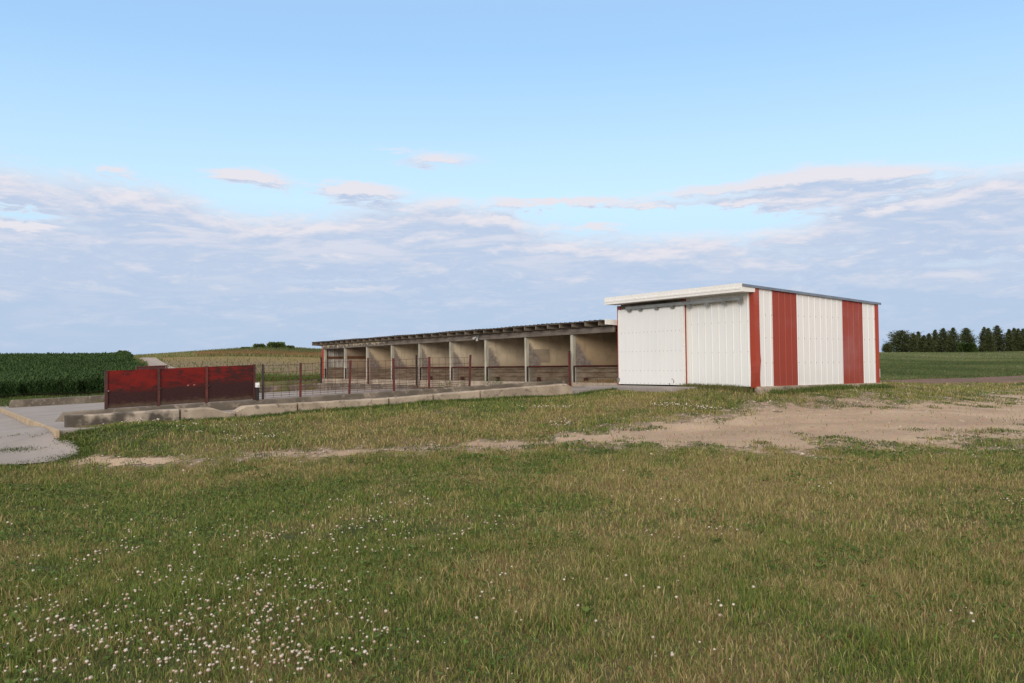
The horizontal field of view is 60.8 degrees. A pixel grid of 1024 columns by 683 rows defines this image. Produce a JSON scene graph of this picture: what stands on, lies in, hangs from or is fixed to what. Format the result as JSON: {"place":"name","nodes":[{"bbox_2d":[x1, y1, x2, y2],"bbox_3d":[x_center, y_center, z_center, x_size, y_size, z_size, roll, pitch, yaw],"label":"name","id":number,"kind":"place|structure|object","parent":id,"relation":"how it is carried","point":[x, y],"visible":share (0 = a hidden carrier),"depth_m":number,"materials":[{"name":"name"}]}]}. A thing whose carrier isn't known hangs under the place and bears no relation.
{"place":"outdoors","nodes":[
{"label":"outdoors","id":0,"kind":"place"},
{"bbox_2d":[136,365,167,369],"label":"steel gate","id":1,"kind":"structure","parent":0,"point":[152,367],"depth_m":28.17,"materials":[{"name":"red metal"}]},
{"bbox_2d":[162,356,319,376],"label":"stubble field","id":2,"kind":"structure","parent":0,"point":[252,360],"depth_m":87.53,"materials":[{"name":"beige plant"}]},
{"bbox_2d":[165,355,332,380],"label":"stubble weeds","id":3,"kind":"object","parent":2,"relation":"on","point":[276,377],"visible":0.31,"depth_m":54.76,"materials":[{"name":"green plant"}]},
{"bbox_2d":[0,348,1023,682],"bbox_3d":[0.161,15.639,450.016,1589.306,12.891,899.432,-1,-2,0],"label":"ground","id":4,"kind":"structure","parent":0,"point":[566,644],"depth_m":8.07,"materials":[{"name":"plant"}]},
{"bbox_2d":[0,408,58,438],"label":"concrete kerb","id":5,"kind":"structure","parent":4,"relation":"on","point":[31,422],"depth_m":20.49,"materials":[{"name":"beige concrete"}]},
{"bbox_2d":[0,413,79,464],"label":"concrete apron","id":6,"kind":"object","parent":4,"relation":"on","point":[9,426],"visible":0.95,"depth_m":14.57,"materials":[{"name":"grey concrete"}]},
{"bbox_2d":[0,432,95,463],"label":"grass","id":7,"kind":"structure","parent":4,"relation":"on","point":[12,449],"depth_m":14.15,"materials":[{"name":"green plant"}]},
{"bbox_2d":[0,435,100,468],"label":"grass","id":8,"kind":"structure","parent":4,"relation":"on","point":[73,456],"depth_m":14.11,"materials":[{"name":"green plant"}]},
{"bbox_2d":[0,392,103,406],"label":"field margin","id":9,"kind":"object","parent":4,"relation":"on","point":[24,397],"visible":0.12,"depth_m":41.42,"materials":[{"name":"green plant"}]},
{"bbox_2d":[0,350,146,395],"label":"crop","id":10,"kind":"object","parent":4,"relation":"on","point":[41,373],"visible":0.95,"depth_m":52.73,"materials":[{"name":"green plant"}]},
{"bbox_2d":[55,422,184,438],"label":"grass","id":11,"kind":"structure","parent":4,"relation":"on","point":[109,428],"depth_m":15.24,"materials":[{"name":"green plant"}]},
{"bbox_2d":[140,358,174,367],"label":"farm lane","id":12,"kind":"structure","parent":4,"relation":"on","point":[153,361],"depth_m":85.11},
{"bbox_2d":[133,346,320,365],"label":"meadow grass","id":13,"kind":"structure","parent":4,"relation":"on","point":[159,356],"depth_m":117.08,"materials":[{"name":"green plant"}]},
{"bbox_2d":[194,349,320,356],"bbox_3d":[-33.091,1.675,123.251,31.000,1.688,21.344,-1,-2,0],"label":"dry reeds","id":14,"kind":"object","parent":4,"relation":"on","point":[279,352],"visible":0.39,"depth_m":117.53,"materials":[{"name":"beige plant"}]},
{"bbox_2d":[252,343,265,348],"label":"shrub","id":15,"kind":"object","parent":4,"relation":"on","point":[255,345],"visible":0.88,"depth_m":147.54,"materials":[{"name":"green plant"}]},
{"bbox_2d":[265,341,285,348],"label":"shrub","id":16,"kind":"object","parent":4,"relation":"on","point":[278,344],"visible":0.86,"depth_m":147.17,"materials":[{"name":"green plant"}]},
{"bbox_2d":[0,386,608,436],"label":"yard slab","id":17,"kind":"structure","parent":4,"relation":"on","point":[49,415],"depth_m":29.13,"materials":[{"name":"concrete"}]},
{"bbox_2d":[64,409,178,427],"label":"concrete block","id":18,"kind":"structure","parent":17,"relation":"on","point":[115,417],"depth_m":16.35,"materials":[{"name":"grey concrete"}]},
{"bbox_2d":[9,384,313,407],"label":"concrete wall","id":19,"kind":"structure","parent":17,"relation":"on","point":[50,401],"depth_m":36.21,"materials":[{"name":"grey concrete"}]},
{"bbox_2d":[179,407,234,420],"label":"concrete block","id":20,"kind":"structure","parent":17,"relation":"on","point":[198,412],"depth_m":17.18,"materials":[{"name":"beige concrete"}]},
{"bbox_2d":[232,403,296,417],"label":"concrete block","id":21,"kind":"structure","parent":17,"relation":"on","point":[250,410],"depth_m":17.89,"materials":[{"name":"beige concrete"}]},
{"bbox_2d":[55,380,567,421],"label":"concrete wall","id":22,"kind":"structure","parent":17,"relation":"on","point":[228,405],"depth_m":21.99,"materials":[{"name":"grey concrete"}]},
{"bbox_2d":[104,364,255,408],"bbox_3d":[-7.596,1.034,20.237,3.386,0.992,0.094,1,-2,-34],"label":"steel panel fence","id":23,"kind":"object","parent":22,"relation":"on","point":[148,387],"visible":1,"depth_m":20.16,"materials":[{"name":"red metal"}]},
{"bbox_2d":[255,383,258,399],"bbox_3d":[-6.157,1.202,21.100,0.084,0.415,0.099,1,-2,-34],"label":"pipe post","id":24,"kind":"object","parent":22,"relation":"on","point":[256,391],"visible":1,"depth_m":21.07,"materials":[{"name":"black metal"}]},
{"bbox_2d":[257,355,471,398],"bbox_3d":[-3.670,0.955,22.892,6.088,1.206,0.069,1,-2,-34],"label":"wire fence","id":25,"kind":"object","parent":22,"relation":"on","point":[349,380],"visible":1,"depth_m":22.76,"materials":[{"name":"metal"}]},
{"bbox_2d":[296,398,387,411],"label":"concrete block","id":26,"kind":"structure","parent":17,"relation":"on","point":[304,406],"depth_m":18.80,"materials":[{"name":"beige concrete"}]},
{"bbox_2d":[387,394,431,404],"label":"concrete block","id":27,"kind":"structure","parent":17,"relation":"on","point":[406,399],"depth_m":19.76,"materials":[{"name":"beige concrete"}]},
{"bbox_2d":[415,355,417,383],"bbox_3d":[-3.735,1.120,34.134,0.068,1.190,0.068,1,-2,-34],"label":"steel post","id":28,"kind":"object","parent":17,"relation":"on","point":[416,368],"visible":1,"depth_m":34.11,"materials":[{"name":"red metal"}]},
{"bbox_2d":[432,391,479,400],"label":"concrete block","id":29,"kind":"structure","parent":17,"relation":"on","point":[458,395],"depth_m":20.47,"materials":[{"name":"beige concrete"}]},
{"bbox_2d":[312,319,652,389],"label":"livestock shed","id":30,"kind":"structure","parent":17,"relation":"on","point":[524,354],"depth_m":31.27,"materials":[{"name":"concrete"}]},
{"bbox_2d":[320,357,321,382],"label":"steel post","id":31,"kind":"object","parent":30,"relation":"on","point":[321,367],"visible":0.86,"depth_m":42.06,"materials":[{"name":"red metal"}]},
{"bbox_2d":[367,358,368,383],"bbox_3d":[-6.255,1.279,37.929,0.068,1.142,0.068,1,-2,-34],"label":"steel post","id":32,"kind":"object","parent":30,"relation":"on","point":[367,370],"visible":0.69,"depth_m":37.91,"materials":[{"name":"red metal"}]},
{"bbox_2d":[580,378,617,382],"bbox_3d":[2.941,1.130,25.860,1.098,0.160,2.017,0,-2,-30],"label":"bedding straw","id":33,"kind":"object","parent":30,"relation":"on","point":[609,380],"visible":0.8,"depth_m":25.53,"materials":[{"name":"beige plant"}]},
{"bbox_2d":[474,384,572,397],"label":"concrete block","id":34,"kind":"structure","parent":17,"relation":"on","point":[552,389],"depth_m":21.65,"materials":[{"name":"beige concrete"}]},
{"bbox_2d":[568,351,570,385],"bbox_3d":[1.730,0.830,26.256,0.068,1.093,0.068,1,-2,-34],"label":"steel post","id":35,"kind":"object","parent":17,"relation":"on","point":[569,368],"visible":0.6,"depth_m":26.24,"materials":[{"name":"red metal"}]},
{"bbox_2d":[178,384,663,421],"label":"grass","id":36,"kind":"structure","parent":4,"relation":"on","point":[390,404],"depth_m":19.42,"materials":[{"name":"green plant"}]},
{"bbox_2d":[0,402,1023,682],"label":"clover","id":37,"kind":"object","parent":4,"relation":"on","point":[80,487],"depth_m":7.12,"materials":[{"name":"white plant"}]},
{"bbox_2d":[2,434,1023,682],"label":"broadleaf weeds","id":38,"kind":"object","parent":4,"relation":"on","point":[586,608],"visible":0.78,"depth_m":8.60,"materials":[{"name":"green plant"}]},
{"bbox_2d":[45,390,1023,467],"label":"grass","id":39,"kind":"structure","parent":4,"relation":"on","point":[650,426],"depth_m":14.96,"materials":[{"name":"green plant"}]},
{"bbox_2d":[585,385,697,392],"bbox_3d":[3.429,1.376,23.008,1.148,0.395,3.356,1,-2,-34],"label":"concrete pad","id":40,"kind":"object","parent":4,"relation":"on","point":[638,388],"visible":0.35,"depth_m":22.34,"materials":[{"name":"grey concrete"}]},
{"bbox_2d":[674,383,755,392],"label":"grass","id":41,"kind":"structure","parent":4,"relation":"on","point":[721,386],"depth_m":21.23,"materials":[{"name":"green plant"}]},
{"bbox_2d":[604,283,880,393],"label":"striped shed","id":42,"kind":"structure","parent":4,"relation":"on","point":[762,339],"depth_m":22.09,"materials":[{"name":"metal"}]},
{"bbox_2d":[617,305,685,385],"bbox_3d":[3.696,0.128,23.447,0.105,2.097,2.536,1,-2,-34],"label":"sliding door","id":43,"kind":"structure","parent":42,"relation":"in","point":[651,342],"depth_m":23.34,"materials":[{"name":"metal"}]},
{"bbox_2d":[767,383,896,395],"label":"grass","id":44,"kind":"structure","parent":4,"relation":"on","point":[840,387],"depth_m":21.56,"materials":[{"name":"green plant"}]},
{"bbox_2d":[882,343,894,351],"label":"shrub","id":45,"kind":"object","parent":4,"relation":"on","point":[886,347],"visible":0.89,"depth_m":204.28,"materials":[{"name":"green plant"}]},
{"bbox_2d":[883,330,923,351],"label":"deciduous tree","id":46,"kind":"object","parent":4,"relation":"on","point":[900,339],"visible":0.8,"depth_m":211.12,"materials":[{"name":"green plant"}]},
{"bbox_2d":[905,333,919,351],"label":"conifer tree","id":47,"kind":"object","parent":4,"relation":"on","point":[913,345],"visible":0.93,"depth_m":207.65,"materials":[{"name":"green plant"}]},
{"bbox_2d":[915,331,921,343],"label":"conifer tree","id":48,"kind":"object","parent":4,"relation":"on","point":[918,332],"visible":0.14,"depth_m":214.93,"materials":[{"name":"green plant"}]},
{"bbox_2d":[918,335,925,351],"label":"conifer tree","id":49,"kind":"object","parent":4,"relation":"on","point":[922,341],"visible":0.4,"depth_m":210.90,"materials":[{"name":"green plant"}]},
{"bbox_2d":[921,333,937,351],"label":"conifer tree","id":50,"kind":"object","parent":4,"relation":"on","point":[929,345],"visible":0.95,"depth_m":206.66,"materials":[{"name":"green plant"}]},
{"bbox_2d":[931,329,938,351],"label":"conifer tree","id":51,"kind":"object","parent":4,"relation":"on","point":[934,333],"visible":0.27,"depth_m":213.91,"materials":[{"name":"green plant"}]},
{"bbox_2d":[934,328,947,351],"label":"conifer tree","id":52,"kind":"object","parent":4,"relation":"on","point":[940,339],"visible":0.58,"depth_m":209.90,"materials":[{"name":"green plant"}]},
{"bbox_2d":[881,375,1023,386],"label":"soil strip","id":53,"kind":"object","parent":4,"relation":"on","point":[1006,379],"visible":0.55,"depth_m":40.23,"materials":[{"name":"brown soil"}]},
{"bbox_2d":[940,327,964,351],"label":"conifer tree","id":54,"kind":"object","parent":4,"relation":"on","point":[953,336],"visible":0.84,"depth_m":205.64,"materials":[{"name":"green plant"}]},
{"bbox_2d":[954,342,979,351],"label":"shrub","id":55,"kind":"object","parent":4,"relation":"on","point":[967,347],"visible":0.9,"depth_m":198.83,"materials":[{"name":"green plant"}]},
{"bbox_2d":[959,328,976,342],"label":"conifer tree","id":56,"kind":"object","parent":4,"relation":"on","point":[966,334],"visible":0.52,"depth_m":212.49,"materials":[{"name":"green plant"}]},
{"bbox_2d":[977,327,986,351],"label":"conifer tree","id":57,"kind":"object","parent":4,"relation":"on","point":[983,331],"visible":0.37,"depth_m":208.95,"materials":[{"name":"green plant"}]},
{"bbox_2d":[979,328,996,351],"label":"conifer tree","id":58,"kind":"object","parent":4,"relation":"on","point":[988,343],"visible":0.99,"depth_m":204.70,"materials":[{"name":"green plant"}]},
{"bbox_2d":[991,325,1004,351],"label":"conifer tree","id":59,"kind":"object","parent":4,"relation":"on","point":[997,332],"visible":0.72,"depth_m":211.33,"materials":[{"name":"green plant"}]},
{"bbox_2d":[999,329,1017,351],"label":"conifer tree","id":60,"kind":"object","parent":4,"relation":"on","point":[1009,344],"visible":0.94,"depth_m":207.62,"materials":[{"name":"green plant"}]},
{"bbox_2d":[1013,328,1021,345],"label":"conifer tree","id":61,"kind":"object","parent":4,"relation":"on","point":[1017,331],"visible":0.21,"depth_m":211.03,"materials":[{"name":"green plant"}]},
{"bbox_2d":[1013,328,1023,350],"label":"conifer tree","id":62,"kind":"object","parent":4,"relation":"on","point":[1020,344],"visible":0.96,"depth_m":206.86,"materials":[{"name":"green plant"}]},
{"bbox_2d":[0,0,1023,354],"label":"sky","id":63,"kind":"structure","parent":0,"point":[176,175],"materials":[{"name":"blue"}]},
{"bbox_2d":[23,385,1023,470],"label":"gravel track","id":64,"kind":"structure","parent":0,"point":[875,418],"depth_m":16.11,"materials":[{"name":"beige gravel"}]},
{"bbox_2d":[879,351,1023,385],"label":"pasture grass","id":65,"kind":"structure","parent":0,"point":[931,368],"depth_m":74.66,"materials":[{"name":"green plant"}]}
]}

